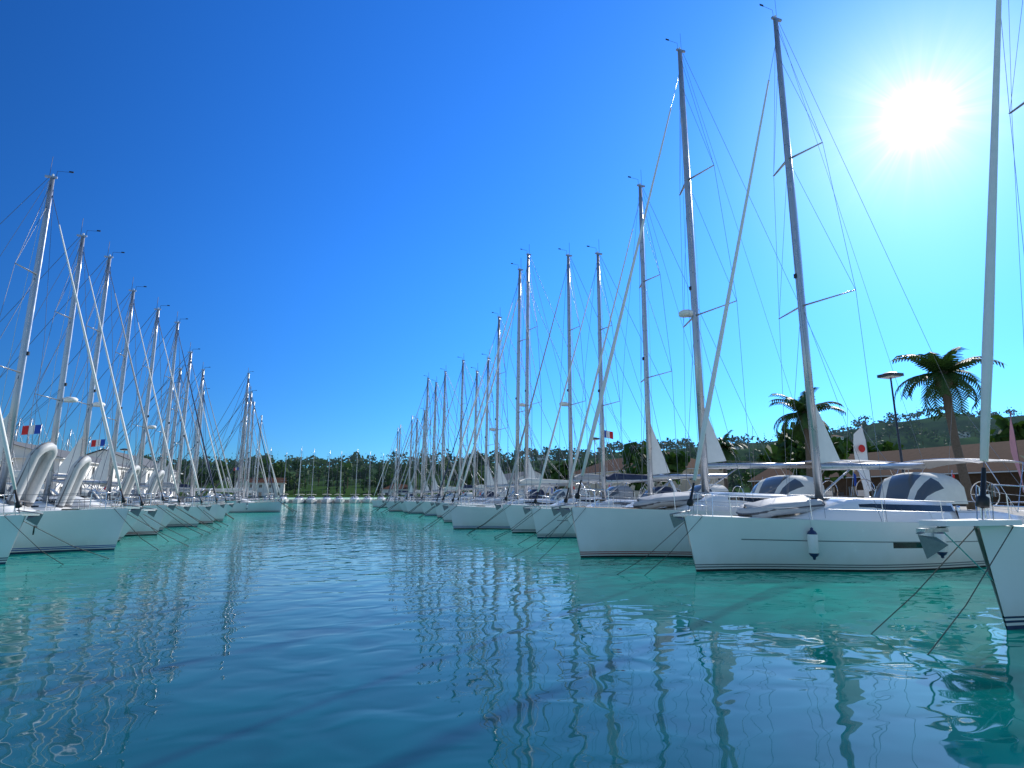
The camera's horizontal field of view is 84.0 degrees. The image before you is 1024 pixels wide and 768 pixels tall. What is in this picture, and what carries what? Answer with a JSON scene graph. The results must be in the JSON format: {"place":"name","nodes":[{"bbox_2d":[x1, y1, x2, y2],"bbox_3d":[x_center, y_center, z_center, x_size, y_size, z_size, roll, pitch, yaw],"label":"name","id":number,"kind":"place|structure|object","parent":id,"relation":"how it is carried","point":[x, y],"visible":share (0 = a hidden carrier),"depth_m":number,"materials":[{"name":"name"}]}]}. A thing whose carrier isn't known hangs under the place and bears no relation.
{"place":"outdoors","nodes":[
{"label":"outdoors","id":0,"kind":"place"},
{"bbox_2d":[86,449,182,495],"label":"building","id":1,"kind":"structure","parent":0,"point":[147,470],"depth_m":116.12,"materials":[{"name":"paint"}]},
{"bbox_2d":[0,498,1023,767],"bbox_3d":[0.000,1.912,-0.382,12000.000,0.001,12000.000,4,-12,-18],"label":"sea water","id":2,"kind":"structure","parent":0,"point":[336,636],"depth_m":7.08,"materials":[{"name":"teal liquid"}]},
{"bbox_2d":[15,418,30,442],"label":"yacht","id":3,"kind":"object","parent":2,"relation":"on","point":[20,431],"visible":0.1,"depth_m":135.09,"materials":[{"name":"white"}]},
{"bbox_2d":[21,418,41,443],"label":"yacht","id":4,"kind":"object","parent":2,"relation":"on","point":[29,434],"visible":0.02,"depth_m":140.24,"materials":[{"name":"white"}]},
{"bbox_2d":[0,409,109,564],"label":"yacht","id":5,"kind":"object","parent":2,"relation":"on","point":[10,526],"visible":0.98,"depth_m":17.25,"materials":[{"name":"white plastic"}]},
{"bbox_2d":[62,429,75,450],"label":"yacht","id":6,"kind":"object","parent":2,"relation":"on","point":[69,440],"visible":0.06,"depth_m":161.88,"materials":[{"name":"white metal"}]},
{"bbox_2d":[0,159,187,554],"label":"yacht","id":7,"kind":"object","parent":2,"relation":"on","point":[89,529],"visible":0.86,"depth_m":21.43,"materials":[{"name":"white plastic"}]},
{"bbox_2d":[0,222,188,540],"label":"yacht","id":8,"kind":"object","parent":2,"relation":"on","point":[80,466],"visible":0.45,"depth_m":26.17,"materials":[{"name":"white plastic"}]},
{"bbox_2d":[0,242,210,535],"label":"yacht","id":9,"kind":"object","parent":2,"relation":"on","point":[78,450],"visible":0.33,"depth_m":30.31,"materials":[{"name":"white plastic"}]},
{"bbox_2d":[3,277,217,530],"bbox_3d":[-24.130,1.126,35.002,13.694,16.310,3.796,4,-12,-19],"label":"yacht","id":10,"kind":"object","parent":2,"relation":"on","point":[102,473],"visible":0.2,"depth_m":34.58,"materials":[{"name":"white plastic"}]},
{"bbox_2d":[42,313,224,523],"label":"yacht","id":11,"kind":"object","parent":2,"relation":"on","point":[212,512],"visible":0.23,"depth_m":44.02,"materials":[{"name":"white"}]},
{"bbox_2d":[44,301,228,526],"bbox_3d":[-25.721,1.855,39.492,13.528,16.639,3.991,4,-12,-19],"label":"yacht","id":12,"kind":"object","parent":2,"relation":"on","point":[194,511],"visible":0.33,"depth_m":39.21,"materials":[{"name":"white"}]},
{"bbox_2d":[96,382,205,502],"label":"yacht","id":13,"kind":"object","parent":2,"relation":"on","point":[162,437],"visible":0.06,"depth_m":58.09,"materials":[{"name":"white"}]},
{"bbox_2d":[83,359,233,518],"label":"yacht","id":14,"kind":"object","parent":2,"relation":"on","point":[167,471],"visible":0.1,"depth_m":52.97,"materials":[{"name":"white"}]},
{"bbox_2d":[93,343,233,520],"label":"yacht","id":15,"kind":"object","parent":2,"relation":"on","point":[220,513],"visible":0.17,"depth_m":48.37,"materials":[{"name":"white"}]},
{"bbox_2d":[104,362,240,515],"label":"yacht","id":16,"kind":"object","parent":2,"relation":"on","point":[185,486],"visible":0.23,"depth_m":63.32,"materials":[{"name":"white"}]},
{"bbox_2d":[133,384,228,499],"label":"yacht","id":17,"kind":"object","parent":2,"relation":"on","point":[197,457],"visible":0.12,"depth_m":72.32,"materials":[{"name":"grey"}]},
{"bbox_2d":[170,368,278,501],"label":"yacht","id":18,"kind":"object","parent":2,"relation":"on","point":[248,384],"visible":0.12,"depth_m":89.77,"materials":[{"name":"white"}]},
{"bbox_2d":[188,387,273,501],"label":"yacht","id":19,"kind":"object","parent":2,"relation":"on","point":[241,450],"visible":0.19,"depth_m":84.30,"materials":[{"name":"white"}]},
{"bbox_2d":[197,420,268,494],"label":"yacht","id":20,"kind":"object","parent":2,"relation":"on","point":[243,464],"visible":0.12,"depth_m":95.33,"materials":[{"name":"white"}]},
{"bbox_2d":[178,390,296,512],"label":"yacht","id":21,"kind":"object","parent":2,"relation":"on","point":[244,505],"visible":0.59,"depth_m":77.86,"materials":[{"name":"white"}]},
{"bbox_2d":[201,402,274,497],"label":"yacht","id":22,"kind":"object","parent":2,"relation":"on","point":[250,443],"visible":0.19,"depth_m":100.73,"materials":[{"name":"white"}]},
{"bbox_2d":[220,415,278,499],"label":"yacht","id":23,"kind":"object","parent":2,"relation":"on","point":[257,451],"visible":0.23,"depth_m":106.48,"materials":[{"name":"white"}]},
{"bbox_2d":[249,448,260,499],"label":"yacht","id":24,"kind":"object","parent":2,"relation":"on","point":[254,479],"visible":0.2,"depth_m":196.32,"materials":[{"name":"white"}]},
{"bbox_2d":[262,448,273,499],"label":"yacht","id":25,"kind":"object","parent":2,"relation":"on","point":[270,480],"visible":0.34,"depth_m":198.15,"materials":[{"name":"white"}]},
{"bbox_2d":[278,453,288,502],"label":"yacht","id":26,"kind":"object","parent":2,"relation":"on","point":[284,497],"visible":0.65,"depth_m":198.57,"materials":[{"name":"white plastic"}]},
{"bbox_2d":[293,448,304,502],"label":"yacht","id":27,"kind":"object","parent":2,"relation":"on","point":[299,499],"visible":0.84,"depth_m":200.36,"materials":[{"name":"white"}]},
{"bbox_2d":[305,449,316,502],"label":"yacht","id":28,"kind":"object","parent":2,"relation":"on","point":[311,499],"visible":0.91,"depth_m":201.33,"materials":[{"name":"white"}]},
{"bbox_2d":[321,450,332,502],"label":"yacht","id":29,"kind":"object","parent":2,"relation":"on","point":[326,499],"visible":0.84,"depth_m":202.02,"materials":[{"name":"white plastic"}]},
{"bbox_2d":[333,455,344,502],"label":"yacht","id":30,"kind":"object","parent":2,"relation":"on","point":[339,499],"visible":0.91,"depth_m":204.24,"materials":[{"name":"white plastic"}]},
{"bbox_2d":[349,453,360,502],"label":"yacht","id":31,"kind":"object","parent":2,"relation":"on","point":[355,499],"visible":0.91,"depth_m":206.06,"materials":[{"name":"white"}]},
{"bbox_2d":[362,452,373,502],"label":"yacht","id":32,"kind":"object","parent":2,"relation":"on","point":[368,499],"visible":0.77,"depth_m":207.34,"materials":[{"name":"white plastic"}]},
{"bbox_2d":[376,456,385,499],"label":"yacht","id":33,"kind":"object","parent":2,"relation":"on","point":[382,496],"visible":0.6,"depth_m":209.13,"materials":[{"name":"white plastic"}]},
{"bbox_2d":[387,450,398,499],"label":"yacht","id":34,"kind":"object","parent":2,"relation":"on","point":[392,495],"visible":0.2,"depth_m":212.63,"materials":[{"name":"white"}]},
{"bbox_2d":[377,425,419,507],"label":"yacht","id":35,"kind":"object","parent":2,"relation":"on","point":[379,503],"visible":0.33,"depth_m":115.49,"materials":[{"name":"white"}]},
{"bbox_2d":[372,428,427,506],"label":"yacht","id":36,"kind":"object","parent":2,"relation":"on","point":[374,502],"visible":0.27,"depth_m":121.05,"materials":[{"name":"white"}]},
{"bbox_2d":[377,416,449,509],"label":"yacht","id":37,"kind":"object","parent":2,"relation":"on","point":[415,491],"visible":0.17,"depth_m":95.50,"materials":[{"name":"white"}]},
{"bbox_2d":[387,416,439,507],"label":"yacht","id":38,"kind":"object","parent":2,"relation":"on","point":[409,482],"visible":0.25,"depth_m":105.81,"materials":[{"name":"white"}]},
{"bbox_2d":[371,375,480,511],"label":"yacht","id":39,"kind":"object","parent":2,"relation":"on","point":[395,508],"visible":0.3,"depth_m":83.85,"materials":[{"name":"white"}]},
{"bbox_2d":[392,405,463,500],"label":"yacht","id":40,"kind":"object","parent":2,"relation":"on","point":[422,460],"visible":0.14,"depth_m":90.28,"materials":[{"name":"white"}]},
{"bbox_2d":[381,382,483,512],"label":"yacht","id":41,"kind":"object","parent":2,"relation":"on","point":[435,488],"visible":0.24,"depth_m":78.37,"materials":[{"name":"white"}]},
{"bbox_2d":[401,368,484,513],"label":"yacht","id":42,"kind":"object","parent":2,"relation":"on","point":[410,505],"visible":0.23,"depth_m":72.96,"materials":[{"name":"white"}]},
{"bbox_2d":[401,357,513,515],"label":"yacht","id":43,"kind":"object","parent":2,"relation":"on","point":[426,505],"visible":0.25,"depth_m":64.22,"materials":[{"name":"white"}]},
{"bbox_2d":[420,367,530,517],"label":"yacht","id":44,"kind":"object","parent":2,"relation":"on","point":[476,488],"visible":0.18,"depth_m":58.80,"materials":[{"name":"white"}]},
{"bbox_2d":[440,354,552,516],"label":"yacht","id":45,"kind":"object","parent":2,"relation":"on","point":[488,478],"visible":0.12,"depth_m":53.50,"materials":[{"name":"grey"}]},
{"bbox_2d":[435,312,575,521],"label":"yacht","id":46,"kind":"object","parent":2,"relation":"on","point":[499,476],"visible":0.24,"depth_m":47.82,"materials":[{"name":"white"}]},
{"bbox_2d":[423,263,612,529],"bbox_3d":[0.859,0.434,39.152,14.428,19.294,4.197,4,-11,-19],"label":"yacht","id":47,"kind":"object","parent":2,"relation":"on","point":[468,517],"visible":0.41,"depth_m":37.70,"materials":[{"name":"white plastic"}]},
{"bbox_2d":[449,249,635,506],"bbox_3d":[2.656,-0.210,44.761,14.950,22.754,4.849,3,-11,-17],"label":"yacht","id":48,"kind":"object","parent":2,"relation":"on","point":[529,471],"visible":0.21,"depth_m":43.66,"materials":[{"name":"grey plastic"}]},
{"bbox_2d":[467,248,667,534],"bbox_3d":[3.356,-0.084,34.850,13.778,18.623,3.965,3,-12,-17],"label":"yacht","id":49,"kind":"object","parent":2,"relation":"on","point":[515,514],"visible":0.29,"depth_m":33.79,"materials":[{"name":"white plastic"}]},
{"bbox_2d":[495,246,709,538],"bbox_3d":[4.891,-0.026,30.875,13.524,16.951,3.851,3,-12,-17],"label":"yacht","id":50,"kind":"object","parent":2,"relation":"on","point":[543,517],"visible":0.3,"depth_m":29.85,"materials":[{"name":"grey plastic"}]},
{"bbox_2d":[517,176,777,545],"bbox_3d":[6.707,-1.687,27.185,14.150,18.762,4.163,4,-12,-17],"label":"yacht","id":51,"kind":"object","parent":2,"relation":"on","point":[656,463],"visible":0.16,"depth_m":26.38,"materials":[{"name":"white plastic"}]},
{"bbox_2d":[512,38,898,560],"bbox_3d":[7.599,-4.371,22.601,16.811,22.231,4.956,3,-12,-17],"label":"yacht","id":52,"kind":"object","parent":2,"relation":"on","point":[642,527],"visible":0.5,"depth_m":19.95,"materials":[{"name":"white plastic"}]},
{"bbox_2d":[617,4,1023,575],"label":"yacht","id":53,"kind":"object","parent":2,"relation":"on","point":[819,531],"visible":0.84,"depth_m":15.94,"materials":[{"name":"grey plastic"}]},
{"bbox_2d":[871,0,1023,654],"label":"yacht","id":54,"kind":"object","parent":2,"relation":"on","point":[1001,543],"visible":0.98,"depth_m":8.85,"materials":[{"name":"white"}]},
{"bbox_2d":[0,0,1023,467],"label":"sky","id":55,"kind":"structure","parent":0,"point":[337,200],"materials":[{"name":"blue"}]},
{"bbox_2d":[487,470,554,497],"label":"building","id":56,"kind":"structure","parent":0,"point":[545,489],"depth_m":163.96,"materials":[{"name":"paint"}]},
{"bbox_2d":[178,414,1023,497],"bbox_3d":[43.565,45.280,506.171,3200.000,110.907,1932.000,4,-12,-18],"label":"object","id":57,"kind":"structure","parent":0,"point":[907,441],"depth_m":520.13,"materials":[{"name":"green plant"}]},
{"bbox_2d":[236,477,285,496],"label":"building","id":58,"kind":"structure","parent":57,"relation":"on","point":[262,491],"depth_m":239.45,"materials":[{"name":"paint"}]},
{"bbox_2d":[381,484,417,494],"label":"building","id":59,"kind":"structure","parent":57,"relation":"on","point":[385,490],"depth_m":270.99,"materials":[{"name":"paint"}]},
{"bbox_2d":[144,406,1023,488],"bbox_3d":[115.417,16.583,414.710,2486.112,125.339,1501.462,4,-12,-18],"label":"ridge forest trees","id":60,"kind":"object","parent":57,"relation":"on","point":[349,463],"visible":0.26,"depth_m":532.11,"materials":[{"name":"green plant"}]},
{"bbox_2d":[152,347,1023,510],"bbox_3d":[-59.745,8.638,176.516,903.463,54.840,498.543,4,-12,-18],"label":"trees","id":61,"kind":"object","parent":57,"relation":"on","point":[950,366],"visible":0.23,"depth_m":57.10,"materials":[{"name":"green plant"}]},
{"bbox_2d":[830,435,843,441],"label":"hill house","id":62,"kind":"structure","parent":57,"relation":"on","point":[837,436],"depth_m":606.53,"materials":[{"name":"paint"}]},
{"bbox_2d":[958,430,969,437],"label":"hill house","id":63,"kind":"structure","parent":57,"relation":"on","point":[965,435],"depth_m":567.66,"materials":[{"name":"paint"}]},
{"bbox_2d":[276,500,1023,515],"bbox_3d":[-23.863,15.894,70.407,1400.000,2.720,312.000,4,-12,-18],"label":"dock","id":64,"kind":"object","parent":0,"point":[1014,511],"visible":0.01,"depth_m":41.70,"materials":[{"name":"concrete"}]},
{"bbox_2d":[2,441,142,492],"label":"building","id":65,"kind":"structure","parent":64,"relation":"on","point":[18,449],"depth_m":74.22,"materials":[{"name":"paint"}]},
{"bbox_2d":[120,448,127,479],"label":"lamp post","id":66,"kind":"object","parent":64,"relation":"on","point":[124,449],"visible":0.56,"depth_m":81.12,"materials":[{"name":"grey metal"}]},
{"bbox_2d":[593,437,598,494],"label":"lamp post","id":67,"kind":"object","parent":64,"relation":"on","point":[595,438],"visible":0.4,"depth_m":65.92,"materials":[{"name":"grey metal"}]},
{"bbox_2d":[567,452,730,498],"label":"building","id":68,"kind":"structure","parent":64,"relation":"on","point":[684,485],"depth_m":112.08,"materials":[{"name":"paint"}]},
{"bbox_2d":[853,425,872,494],"bbox_3d":[18.320,4.318,29.530,1.004,4.804,0.500,2,-11,-8],"label":"white banner","id":69,"kind":"object","parent":64,"relation":"on","point":[859,442],"visible":0.59,"depth_m":29.67,"materials":[{"name":"white fabric"}]},
{"bbox_2d":[877,372,903,472],"bbox_3d":[21.261,3.143,31.246,0.900,7.780,0.900,4,-12,-18],"label":"lamp post","id":70,"kind":"object","parent":64,"relation":"on","point":[889,375],"visible":0.57,"depth_m":31.56,"materials":[{"name":"grey metal"}]},
{"bbox_2d":[1007,407,1023,492],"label":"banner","id":71,"kind":"object","parent":64,"relation":"on","point":[1014,449],"visible":0.86,"depth_m":23.56,"materials":[{"name":"white fabric"}]},
{"bbox_2d":[748,440,1023,505],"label":"canopies","id":72,"kind":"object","parent":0,"point":[1001,472],"depth_m":63.87,"materials":[{"name":"grey fabric"}]},
{"bbox_2d":[874,75,967,156],"bbox_3d":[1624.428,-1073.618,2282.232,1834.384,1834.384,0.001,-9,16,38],"label":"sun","id":73,"kind":"object","parent":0,"point":[918,113],"visible":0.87,"depth_m":2277.85,"materials":[{"name":"white"}]}
]}

